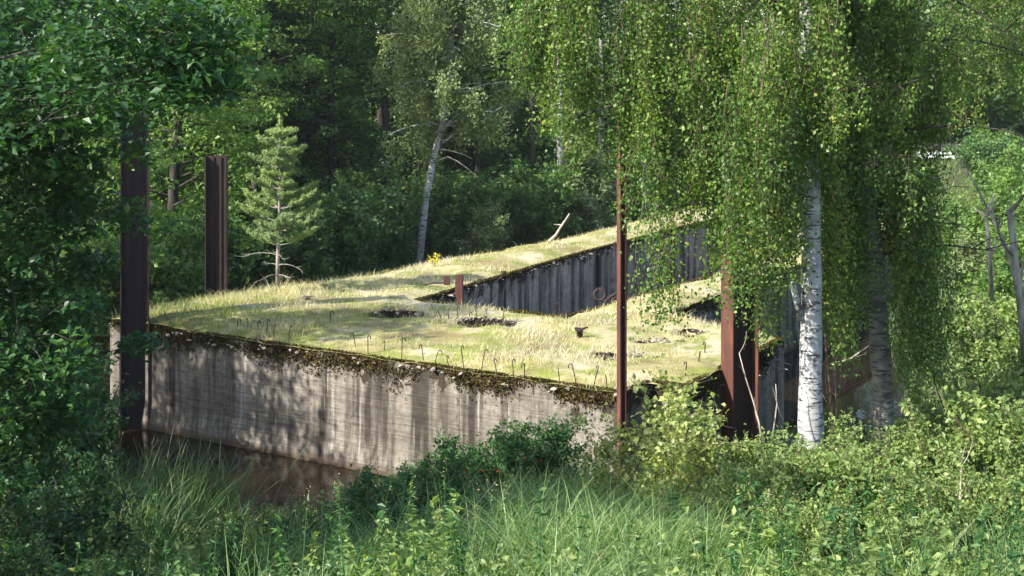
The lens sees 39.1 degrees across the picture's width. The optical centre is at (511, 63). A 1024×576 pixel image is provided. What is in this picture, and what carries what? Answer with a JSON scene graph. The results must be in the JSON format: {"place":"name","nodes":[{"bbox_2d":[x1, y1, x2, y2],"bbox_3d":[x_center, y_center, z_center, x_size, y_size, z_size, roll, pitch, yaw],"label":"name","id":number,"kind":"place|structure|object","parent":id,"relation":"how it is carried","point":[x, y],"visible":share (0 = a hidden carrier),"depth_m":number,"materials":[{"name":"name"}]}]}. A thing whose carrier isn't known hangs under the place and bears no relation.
{"place":"outdoors","nodes":[
{"label":"outdoors","id":0,"kind":"place"},
{"bbox_2d":[1,253,912,529],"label":"water","id":1,"kind":"structure","parent":0,"point":[311,477],"depth_m":26.22,"materials":[{"name":"liquid"}]},
{"bbox_2d":[120,105,148,428],"bbox_3d":[-7.256,4.265,27.700,0.540,7.070,0.340,0,0,-14],"label":"steel pile","id":2,"kind":"object","parent":1,"relation":"in","point":[134,287],"visible":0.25,"depth_m":27.68,"materials":[{"name":"metal"}]},
{"bbox_2d":[109,208,900,486],"bbox_3d":[4.476,6.432,36.191,12.385,3.137,27.012,0,0,33],"label":"concrete ruin","id":3,"kind":"object","parent":1,"relation":"in","point":[341,407],"visible":0.54,"depth_m":26.12,"materials":[{"name":"concrete"}]},
{"bbox_2d":[234,114,326,290],"bbox_3d":[-4.933,3.097,31.146,2.163,4.046,1.687,0,0,30],"label":"young pine","id":4,"kind":"object","parent":3,"relation":"on","point":[279,161],"visible":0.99,"depth_m":30.99,"materials":[{"name":"green plant"}]},
{"bbox_2d":[112,207,821,390],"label":"grass roof","id":5,"kind":"structure","parent":3,"relation":"on","point":[262,292],"depth_m":28.19,"materials":[{"name":"plant"}]},
{"bbox_2d":[0,72,1023,575],"bbox_3d":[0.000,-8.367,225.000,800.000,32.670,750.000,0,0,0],"label":"ground","id":6,"kind":"structure","parent":0,"point":[958,176],"depth_m":58.46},
{"bbox_2d":[0,391,77,537],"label":"shrub","id":7,"kind":"object","parent":6,"relation":"on","point":[44,471],"visible":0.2,"depth_m":18.44,"materials":[{"name":"green plant"}]},
{"bbox_2d":[0,526,86,575],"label":"shrub","id":8,"kind":"object","parent":6,"relation":"on","point":[35,566],"visible":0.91,"depth_m":12.50,"materials":[{"name":"green plant"}]},
{"bbox_2d":[0,468,121,575],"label":"shrub","id":9,"kind":"object","parent":6,"relation":"on","point":[58,527],"visible":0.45,"depth_m":14.92,"materials":[{"name":"green plant"}]},
{"bbox_2d":[9,356,119,485],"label":"shrub","id":10,"kind":"object","parent":6,"relation":"on","point":[90,444],"visible":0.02,"depth_m":21.20,"materials":[{"name":"green plant"}]},
{"bbox_2d":[0,0,128,229],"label":"broadleaf tree","id":11,"kind":"object","parent":6,"relation":"on","point":[11,60],"visible":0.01,"depth_m":44.59,"materials":[{"name":"green plant"}]},
{"bbox_2d":[21,451,146,574],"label":"shrub","id":12,"kind":"object","parent":6,"relation":"on","point":[76,495],"visible":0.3,"depth_m":16.94,"materials":[{"name":"green plant"}]},
{"bbox_2d":[48,221,119,336],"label":"bush","id":13,"kind":"object","parent":6,"relation":"on","point":[108,289],"visible":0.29,"depth_m":37.35,"materials":[{"name":"green plant"}]},
{"bbox_2d":[51,345,144,473],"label":"shrub","id":14,"kind":"object","parent":6,"relation":"on","point":[111,430],"visible":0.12,"depth_m":24.45,"materials":[{"name":"green plant"}]},
{"bbox_2d":[0,0,270,494],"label":"broadleaf tree","id":15,"kind":"object","parent":6,"relation":"on","point":[190,69],"visible":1,"depth_m":12.09,"materials":[{"name":"green plant"}]},
{"bbox_2d":[68,202,204,293],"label":"bush","id":16,"kind":"object","parent":6,"relation":"on","point":[159,218],"visible":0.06,"depth_m":39.37,"materials":[{"name":"green plant"}]},
{"bbox_2d":[103,534,172,575],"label":"shrub","id":17,"kind":"object","parent":6,"relation":"on","point":[133,563],"visible":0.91,"depth_m":12.68,"materials":[{"name":"green plant"}]},
{"bbox_2d":[113,208,204,309],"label":"bush","id":18,"kind":"object","parent":6,"relation":"on","point":[169,274],"visible":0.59,"depth_m":37.95,"materials":[{"name":"green plant"}]},
{"bbox_2d":[103,464,229,570],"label":"reed clump","id":19,"kind":"object","parent":6,"relation":"on","point":[142,525],"visible":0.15,"depth_m":18.15,"materials":[{"name":"green plant"}]},
{"bbox_2d":[88,448,255,560],"bbox_3d":[-4.800,6.009,19.660,3.029,1.402,3.048,0,0,-2],"label":"reed clump","id":20,"kind":"object","parent":6,"relation":"on","point":[180,532],"visible":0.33,"depth_m":19.51,"materials":[{"name":"green plant"}]},
{"bbox_2d":[28,0,323,298],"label":"broadleaf tree","id":21,"kind":"object","parent":6,"relation":"on","point":[240,148],"visible":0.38,"depth_m":41.27,"materials":[{"name":"green plant"}]},
{"bbox_2d":[95,422,268,518],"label":"reed clump","id":22,"kind":"object","parent":6,"relation":"on","point":[128,477],"visible":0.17,"depth_m":21.83,"materials":[{"name":"green plant"}]},
{"bbox_2d":[114,439,276,534],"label":"reed clump","id":23,"kind":"object","parent":6,"relation":"on","point":[221,488],"visible":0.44,"depth_m":21.48,"materials":[{"name":"green plant"}]},
{"bbox_2d":[150,199,260,298],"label":"bush","id":24,"kind":"object","parent":6,"relation":"on","point":[244,259],"visible":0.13,"depth_m":40.85,"materials":[{"name":"green plant"}]},
{"bbox_2d":[106,422,305,535],"bbox_3d":[-4.674,6.207,21.138,3.200,1.472,3.180,0,0,23],"label":"reed clump","id":25,"kind":"object","parent":6,"relation":"on","point":[191,472],"visible":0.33,"depth_m":21.20,"materials":[{"name":"green plant"}]},
{"bbox_2d":[205,155,227,297],"bbox_3d":[-6.609,3.723,32.188,0.470,3.354,0.360,0,0,-6],"label":"steel pile","id":26,"kind":"object","parent":6,"relation":"on","point":[216,224],"visible":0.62,"depth_m":32.16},
{"bbox_2d":[168,481,267,558],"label":"reed clump","id":27,"kind":"object","parent":6,"relation":"on","point":[211,525],"visible":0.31,"depth_m":19.63,"materials":[{"name":"green plant"}]},
{"bbox_2d":[116,0,329,234],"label":"broadleaf tree","id":28,"kind":"object","parent":6,"relation":"on","point":[288,100],"visible":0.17,"depth_m":46.79,"materials":[{"name":"green plant"}]},
{"bbox_2d":[186,523,265,575],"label":"shrub","id":29,"kind":"object","parent":6,"relation":"on","point":[223,564],"visible":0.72,"depth_m":12.96,"materials":[{"name":"green plant"}]},
{"bbox_2d":[228,216,304,292],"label":"bush","id":30,"kind":"object","parent":6,"relation":"on","point":[267,270],"visible":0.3,"depth_m":41.65,"materials":[{"name":"green plant"}]},
{"bbox_2d":[220,0,328,216],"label":"spruce tree","id":31,"kind":"object","parent":6,"relation":"on","point":[288,120],"visible":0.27,"depth_m":49.73,"materials":[{"name":"green plant"}]},
{"bbox_2d":[162,475,392,575],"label":"grass clump","id":32,"kind":"object","parent":6,"relation":"on","point":[291,557],"visible":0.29,"depth_m":14.67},
{"bbox_2d":[205,0,388,160],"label":"broadleaf tree","id":33,"kind":"object","parent":6,"relation":"on","point":[293,11],"visible":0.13,"depth_m":53.26,"materials":[{"name":"green plant"}]},
{"bbox_2d":[251,194,349,285],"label":"bush","id":34,"kind":"object","parent":6,"relation":"on","point":[309,256],"visible":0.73,"depth_m":42.90,"materials":[{"name":"green plant"}]},
{"bbox_2d":[234,0,427,215],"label":"broadleaf tree","id":35,"kind":"object","parent":6,"relation":"on","point":[331,108],"visible":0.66,"depth_m":50.07,"materials":[{"name":"green plant"}]},
{"bbox_2d":[293,169,404,275],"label":"bush","id":36,"kind":"object","parent":6,"relation":"on","point":[357,237],"visible":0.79,"depth_m":44.59,"materials":[{"name":"green plant"}]},
{"bbox_2d":[300,2,421,157],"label":"spruce tree","id":37,"kind":"object","parent":6,"relation":"on","point":[324,117],"visible":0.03,"depth_m":58.40,"materials":[{"name":"green plant"}]},
{"bbox_2d":[349,24,409,188],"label":"bare trunk","id":38,"kind":"object","parent":6,"relation":"on","point":[385,115],"visible":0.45,"depth_m":49.90,"materials":[{"name":"brown plant"}]},
{"bbox_2d":[324,461,438,555],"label":"rose bush","id":39,"kind":"object","parent":6,"relation":"on","point":[365,480],"visible":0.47,"depth_m":16.54,"materials":[{"name":"green plant"}]},
{"bbox_2d":[299,0,467,185],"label":"broadleaf tree","id":40,"kind":"object","parent":6,"relation":"on","point":[347,141],"visible":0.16,"depth_m":55.96,"materials":[{"name":"green plant"}]},
{"bbox_2d":[358,170,433,267],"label":"bush","id":41,"kind":"object","parent":6,"relation":"on","point":[403,223],"visible":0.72,"depth_m":46.03,"materials":[{"name":"green plant"}]},
{"bbox_2d":[285,0,509,188],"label":"broadleaf tree","id":42,"kind":"object","parent":6,"relation":"on","point":[385,5],"visible":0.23,"depth_m":52.88,"materials":[{"name":"green plant"}]},
{"bbox_2d":[288,473,536,573],"bbox_3d":[-0.976,4.581,14.092,2.674,0.925,2.666,0,0,-35],"label":"grass clump","id":43,"kind":"object","parent":6,"relation":"on","point":[367,536],"visible":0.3,"depth_m":14.29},
{"bbox_2d":[372,442,496,531],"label":"rose bush","id":44,"kind":"object","parent":6,"relation":"on","point":[424,473],"visible":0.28,"depth_m":17.16,"materials":[{"name":"green plant"}]},
{"bbox_2d":[365,0,527,264],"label":"leaning birch","id":45,"kind":"object","parent":6,"relation":"on","point":[439,37],"visible":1,"depth_m":45.47,"materials":[{"name":"green plant"}]},
{"bbox_2d":[391,161,511,256],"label":"bush","id":46,"kind":"object","parent":6,"relation":"on","point":[447,218],"visible":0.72,"depth_m":48.22,"materials":[{"name":"green plant"}]},
{"bbox_2d":[412,428,527,499],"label":"rose bush","id":47,"kind":"object","parent":6,"relation":"on","point":[472,464],"visible":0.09,"depth_m":18.88,"materials":[{"name":"green plant"}]},
{"bbox_2d":[354,0,593,184],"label":"broadleaf tree","id":48,"kind":"object","parent":6,"relation":"on","point":[472,149],"visible":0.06,"depth_m":55.15,"materials":[{"name":"green plant"}]},
{"bbox_2d":[449,198,517,256],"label":"bush","id":49,"kind":"object","parent":6,"relation":"on","point":[489,236],"visible":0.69,"depth_m":47.29,"materials":[{"name":"green plant"}]},
{"bbox_2d":[435,166,542,248],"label":"bush","id":50,"kind":"object","parent":6,"relation":"on","point":[517,217],"visible":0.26,"depth_m":49.82,"materials":[{"name":"green plant"}]},
{"bbox_2d":[369,463,618,575],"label":"grass clump","id":51,"kind":"object","parent":6,"relation":"on","point":[462,524],"visible":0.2,"depth_m":14.18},
{"bbox_2d":[0,136,994,359],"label":"undergrowth","id":52,"kind":"object","parent":6,"relation":"on","point":[511,244],"visible":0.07,"depth_m":46.92,"materials":[{"name":"green plant"}]},
{"bbox_2d":[439,416,557,500],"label":"rose bush","id":53,"kind":"object","parent":6,"relation":"on","point":[508,450],"visible":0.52,"depth_m":18.99,"materials":[{"name":"green plant"}]},
{"bbox_2d":[391,0,611,232],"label":"broadleaf tree","id":54,"kind":"object","parent":6,"relation":"on","point":[507,149],"visible":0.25,"depth_m":53.97,"materials":[{"name":"green plant"}]},
{"bbox_2d":[0,450,1023,575],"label":"broad weeds","id":55,"kind":"object","parent":6,"relation":"on","point":[770,532],"visible":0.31,"depth_m":11.63,"materials":[{"name":"green plant"}]},
{"bbox_2d":[0,430,1023,575],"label":"seeding weeds","id":56,"kind":"object","parent":6,"relation":"on","point":[486,527],"visible":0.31,"depth_m":11.16,"materials":[{"name":"green plant"}]},
{"bbox_2d":[1,451,1023,575],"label":"nettle weeds","id":57,"kind":"object","parent":6,"relation":"on","point":[1012,557],"visible":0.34,"depth_m":11.68,"materials":[{"name":"green plant"}]},
{"bbox_2d":[2,406,1023,575],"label":"bank grass","id":58,"kind":"structure","parent":6,"relation":"on","point":[660,572],"depth_m":11.87,"materials":[{"name":"plant"}]},
{"bbox_2d":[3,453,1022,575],"bbox_3d":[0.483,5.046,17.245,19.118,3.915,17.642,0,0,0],"label":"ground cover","id":59,"kind":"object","parent":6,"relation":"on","point":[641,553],"visible":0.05,"depth_m":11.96,"materials":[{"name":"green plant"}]},
{"bbox_2d":[400,471,651,575],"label":"grass clump","id":60,"kind":"object","parent":6,"relation":"on","point":[494,545],"visible":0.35,"depth_m":13.34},
{"bbox_2d":[491,151,580,243],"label":"bush","id":61,"kind":"object","parent":6,"relation":"on","point":[546,217],"visible":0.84,"depth_m":50.69,"materials":[{"name":"green plant"}]},
{"bbox_2d":[450,0,626,168],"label":"broadleaf tree","id":62,"kind":"object","parent":6,"relation":"on","point":[527,146],"visible":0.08,"depth_m":58.63,"materials":[{"name":"green plant"}]},
{"bbox_2d":[502,412,592,497],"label":"rose bush","id":63,"kind":"object","parent":6,"relation":"on","point":[555,444],"visible":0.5,"depth_m":19.58,"materials":[{"name":"green plant"}]},
{"bbox_2d":[467,459,652,534],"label":"grass clump","id":64,"kind":"object","parent":6,"relation":"on","point":[574,484],"visible":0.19,"depth_m":16.27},
{"bbox_2d":[406,465,714,575],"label":"grass clump","id":65,"kind":"object","parent":6,"relation":"on","point":[524,534],"visible":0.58,"depth_m":12.47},
{"bbox_2d":[524,129,616,236],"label":"bush","id":66,"kind":"object","parent":6,"relation":"on","point":[590,200],"visible":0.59,"depth_m":51.92,"materials":[{"name":"green plant"}]},
{"bbox_2d":[478,472,722,573],"bbox_3d":[0.852,4.246,13.132,2.623,0.907,2.615,0,0,35],"label":"grass clump","id":67,"kind":"object","parent":6,"relation":"on","point":[607,517],"visible":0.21,"depth_m":13.32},
{"bbox_2d":[562,402,652,504],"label":"pale bush","id":68,"kind":"object","parent":6,"relation":"on","point":[605,455],"visible":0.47,"depth_m":17.39,"materials":[{"name":"green plant"}]},
{"bbox_2d":[519,0,700,171],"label":"broadleaf tree","id":69,"kind":"object","parent":6,"relation":"on","point":[602,6],"visible":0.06,"depth_m":61.65,"materials":[{"name":"green plant"}]},
{"bbox_2d":[617,97,626,490],"bbox_3d":[1.658,3.992,21.750,0.115,7.017,0.100,0,0,-28],"label":"steel pole","id":70,"kind":"object","parent":6,"relation":"on","point":[621,333],"visible":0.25,"depth_m":21.72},
{"bbox_2d":[582,141,681,222],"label":"bush","id":71,"kind":"object","parent":6,"relation":"on","point":[633,217],"visible":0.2,"depth_m":54.33,"materials":[{"name":"green plant"}]},
{"bbox_2d":[553,458,714,548],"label":"grass clump","id":72,"kind":"object","parent":6,"relation":"on","point":[662,501],"visible":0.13,"depth_m":14.28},
{"bbox_2d":[514,478,761,574],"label":"grass clump","id":73,"kind":"object","parent":6,"relation":"on","point":[644,537],"visible":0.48,"depth_m":12.50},
{"bbox_2d":[595,353,737,507],"bbox_3d":[1.905,4.544,17.049,1.580,2.247,1.650,0,0,-30],"label":"pale bush","id":74,"kind":"object","parent":6,"relation":"on","point":[656,411],"visible":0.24,"depth_m":17.03,"materials":[{"name":"green plant"}]},
{"bbox_2d":[620,371,746,522],"bbox_3d":[1.845,4.247,15.540,1.414,1.926,1.354,0,0,-43],"label":"pale bush","id":75,"kind":"object","parent":6,"relation":"on","point":[709,449],"visible":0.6,"depth_m":15.46,"materials":[{"name":"green plant"}]},
{"bbox_2d":[605,472,786,572],"bbox_3d":[1.641,4.250,13.125,2.282,0.789,2.275,0,0,21],"label":"grass clump","id":76,"kind":"object","parent":6,"relation":"on","point":[713,525],"visible":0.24,"depth_m":13.21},
{"bbox_2d":[595,475,856,574],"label":"grass clump","id":77,"kind":"object","parent":6,"relation":"on","point":[722,544],"visible":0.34,"depth_m":12.83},
{"bbox_2d":[487,0,989,453],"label":"weeping birch","id":78,"kind":"object","parent":6,"relation":"on","point":[759,103],"visible":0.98,"depth_m":18.70,"materials":[{"name":"green plant"}]},
{"bbox_2d":[721,168,758,468],"bbox_3d":[3.750,4.753,23.700,0.500,6.094,0.360,0,0,-24],"label":"steel pile","id":79,"kind":"object","parent":6,"relation":"on","point":[737,399],"visible":0.25,"depth_m":23.69,"materials":[{"name":"metal"}]},
{"bbox_2d":[685,453,802,550],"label":"shrub","id":80,"kind":"object","parent":6,"relation":"on","point":[733,480],"visible":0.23,"depth_m":13.68,"materials":[{"name":"green plant"}]},
{"bbox_2d":[703,431,836,491],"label":"shrub","id":81,"kind":"object","parent":6,"relation":"on","point":[752,453],"visible":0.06,"depth_m":16.43,"materials":[{"name":"green plant"}]},
{"bbox_2d":[753,485,867,574],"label":"shrub","id":82,"kind":"object","parent":6,"relation":"on","point":[806,528],"visible":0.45,"depth_m":12.56,"materials":[{"name":"green plant"}]},
{"bbox_2d":[739,420,887,532],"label":"shrub","id":83,"kind":"object","parent":6,"relation":"on","point":[812,478],"visible":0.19,"depth_m":14.62,"materials":[{"name":"green plant"}]},
{"bbox_2d":[628,149,1019,442],"bbox_3d":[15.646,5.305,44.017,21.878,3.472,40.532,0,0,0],"label":"tree","id":84,"kind":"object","parent":6,"relation":"on","point":[951,358],"depth_m":58.13,"materials":[{"name":"green plant"}]},
{"bbox_2d":[788,418,889,496],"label":"shrub","id":85,"kind":"object","parent":6,"relation":"on","point":[849,453],"visible":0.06,"depth_m":17.22,"materials":[{"name":"green plant"}]},
{"bbox_2d":[667,0,1023,456],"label":"weeping birch","id":86,"kind":"object","parent":6,"relation":"on","point":[915,245],"visible":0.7,"depth_m":20.05,"materials":[{"name":"green plant"}]},
{"bbox_2d":[766,443,940,562],"bbox_3d":[3.415,4.432,14.295,1.523,1.410,1.664,0,0,-25],"label":"shrub","id":87,"kind":"object","parent":6,"relation":"on","point":[853,474],"visible":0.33,"depth_m":14.23,"materials":[{"name":"green plant"}]},
{"bbox_2d":[826,502,940,575],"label":"shrub","id":88,"kind":"object","parent":6,"relation":"on","point":[907,537],"visible":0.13,"depth_m":12.47,"materials":[{"name":"green plant"}]},
{"bbox_2d":[810,404,957,489],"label":"shrub","id":89,"kind":"object","parent":6,"relation":"on","point":[889,439],"visible":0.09,"depth_m":17.53,"materials":[{"name":"green plant"}]},
{"bbox_2d":[856,424,992,488],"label":"shrub","id":90,"kind":"object","parent":6,"relation":"on","point":[915,450],"visible":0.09,"depth_m":17.21,"materials":[{"name":"green plant"}]},
{"bbox_2d":[866,0,1002,101],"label":"broadleaf tree","id":91,"kind":"object","parent":6,"relation":"on","point":[944,21],"visible":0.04,"depth_m":72.14,"materials":[{"name":"green plant"}]},
{"bbox_2d":[894,375,984,445],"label":"shrub","id":92,"kind":"object","parent":6,"relation":"on","point":[931,427],"visible":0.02,"depth_m":22.32,"materials":[{"name":"green plant"}]},
{"bbox_2d":[883,461,1002,568],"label":"shrub","id":93,"kind":"object","parent":6,"relation":"on","point":[947,492],"visible":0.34,"depth_m":13.68,"materials":[{"name":"green plant"}]},
{"bbox_2d":[884,393,1017,493],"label":"shrub","id":94,"kind":"object","parent":6,"relation":"on","point":[918,437],"visible":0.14,"depth_m":17.08,"materials":[{"name":"green plant"}]},
{"bbox_2d":[929,189,980,266],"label":"bush","id":95,"kind":"object","parent":6,"relation":"on","point":[952,236],"visible":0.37,"depth_m":45.72,"materials":[{"name":"green plant"}]},
{"bbox_2d":[910,342,1023,439],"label":"shrub","id":96,"kind":"object","parent":6,"relation":"on","point":[1000,386],"visible":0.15,"depth_m":21.20,"materials":[{"name":"green plant"}]},
{"bbox_2d":[938,227,1000,299],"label":"bush","id":97,"kind":"object","parent":6,"relation":"on","point":[969,256],"visible":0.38,"depth_m":38.81,"materials":[{"name":"green plant"}]},
{"bbox_2d":[922,0,1023,134],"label":"weeping birch","id":98,"kind":"object","parent":6,"relation":"on","point":[1007,4],"visible":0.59,"depth_m":23.81,"materials":[{"name":"green plant"}]},
{"bbox_2d":[926,379,1023,506],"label":"shrub","id":99,"kind":"object","parent":6,"relation":"on","point":[1003,448],"visible":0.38,"depth_m":16.38,"materials":[{"name":"green plant"}]},
{"bbox_2d":[934,291,1017,389],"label":"shrub","id":100,"kind":"object","parent":6,"relation":"on","point":[992,322],"visible":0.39,"depth_m":28.75,"materials":[{"name":"green plant"}]},
{"bbox_2d":[939,442,1023,565],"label":"shrub","id":101,"kind":"object","parent":6,"relation":"on","point":[1007,504],"visible":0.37,"depth_m":13.54,"materials":[{"name":"green plant"}]},
{"bbox_2d":[944,123,1023,200],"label":"bush","id":102,"kind":"object","parent":6,"relation":"on","point":[986,153],"visible":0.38,"depth_m":56.91,"materials":[{"name":"green plant"}]},
{"bbox_2d":[948,290,1023,398],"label":"shrub","id":103,"kind":"object","parent":6,"relation":"on","point":[1009,350],"visible":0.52,"depth_m":25.98,"materials":[{"name":"green plant"}]},
{"bbox_2d":[952,163,1023,256],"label":"bush","id":104,"kind":"object","parent":6,"relation":"on","point":[999,187],"visible":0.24,"depth_m":42.95,"materials":[{"name":"green plant"}]},
{"bbox_2d":[953,40,1023,138],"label":"bush","id":105,"kind":"object","parent":6,"relation":"on","point":[1003,118],"visible":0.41,"depth_m":74.04,"materials":[{"name":"green plant"}]},
{"bbox_2d":[958,220,1023,360],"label":"bush","id":106,"kind":"object","parent":6,"relation":"on","point":[1002,281],"visible":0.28,"depth_m":30.83,"materials":[{"name":"green plant"}]},
{"bbox_2d":[971,137,1023,207],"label":"bush","id":107,"kind":"object","parent":6,"relation":"on","point":[1019,160],"visible":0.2,"depth_m":52.19,"materials":[{"name":"green plant"}]},
{"bbox_2d":[973,187,1023,269],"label":"bush","id":108,"kind":"object","parent":6,"relation":"on","point":[1017,215],"visible":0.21,"depth_m":37.96,"materials":[{"name":"green plant"}]},
{"bbox_2d":[997,195,1023,358],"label":"dead sapling","id":109,"kind":"object","parent":6,"relation":"on","point":[1016,271],"visible":0.99,"depth_m":21.95,"materials":[{"name":"wood"}]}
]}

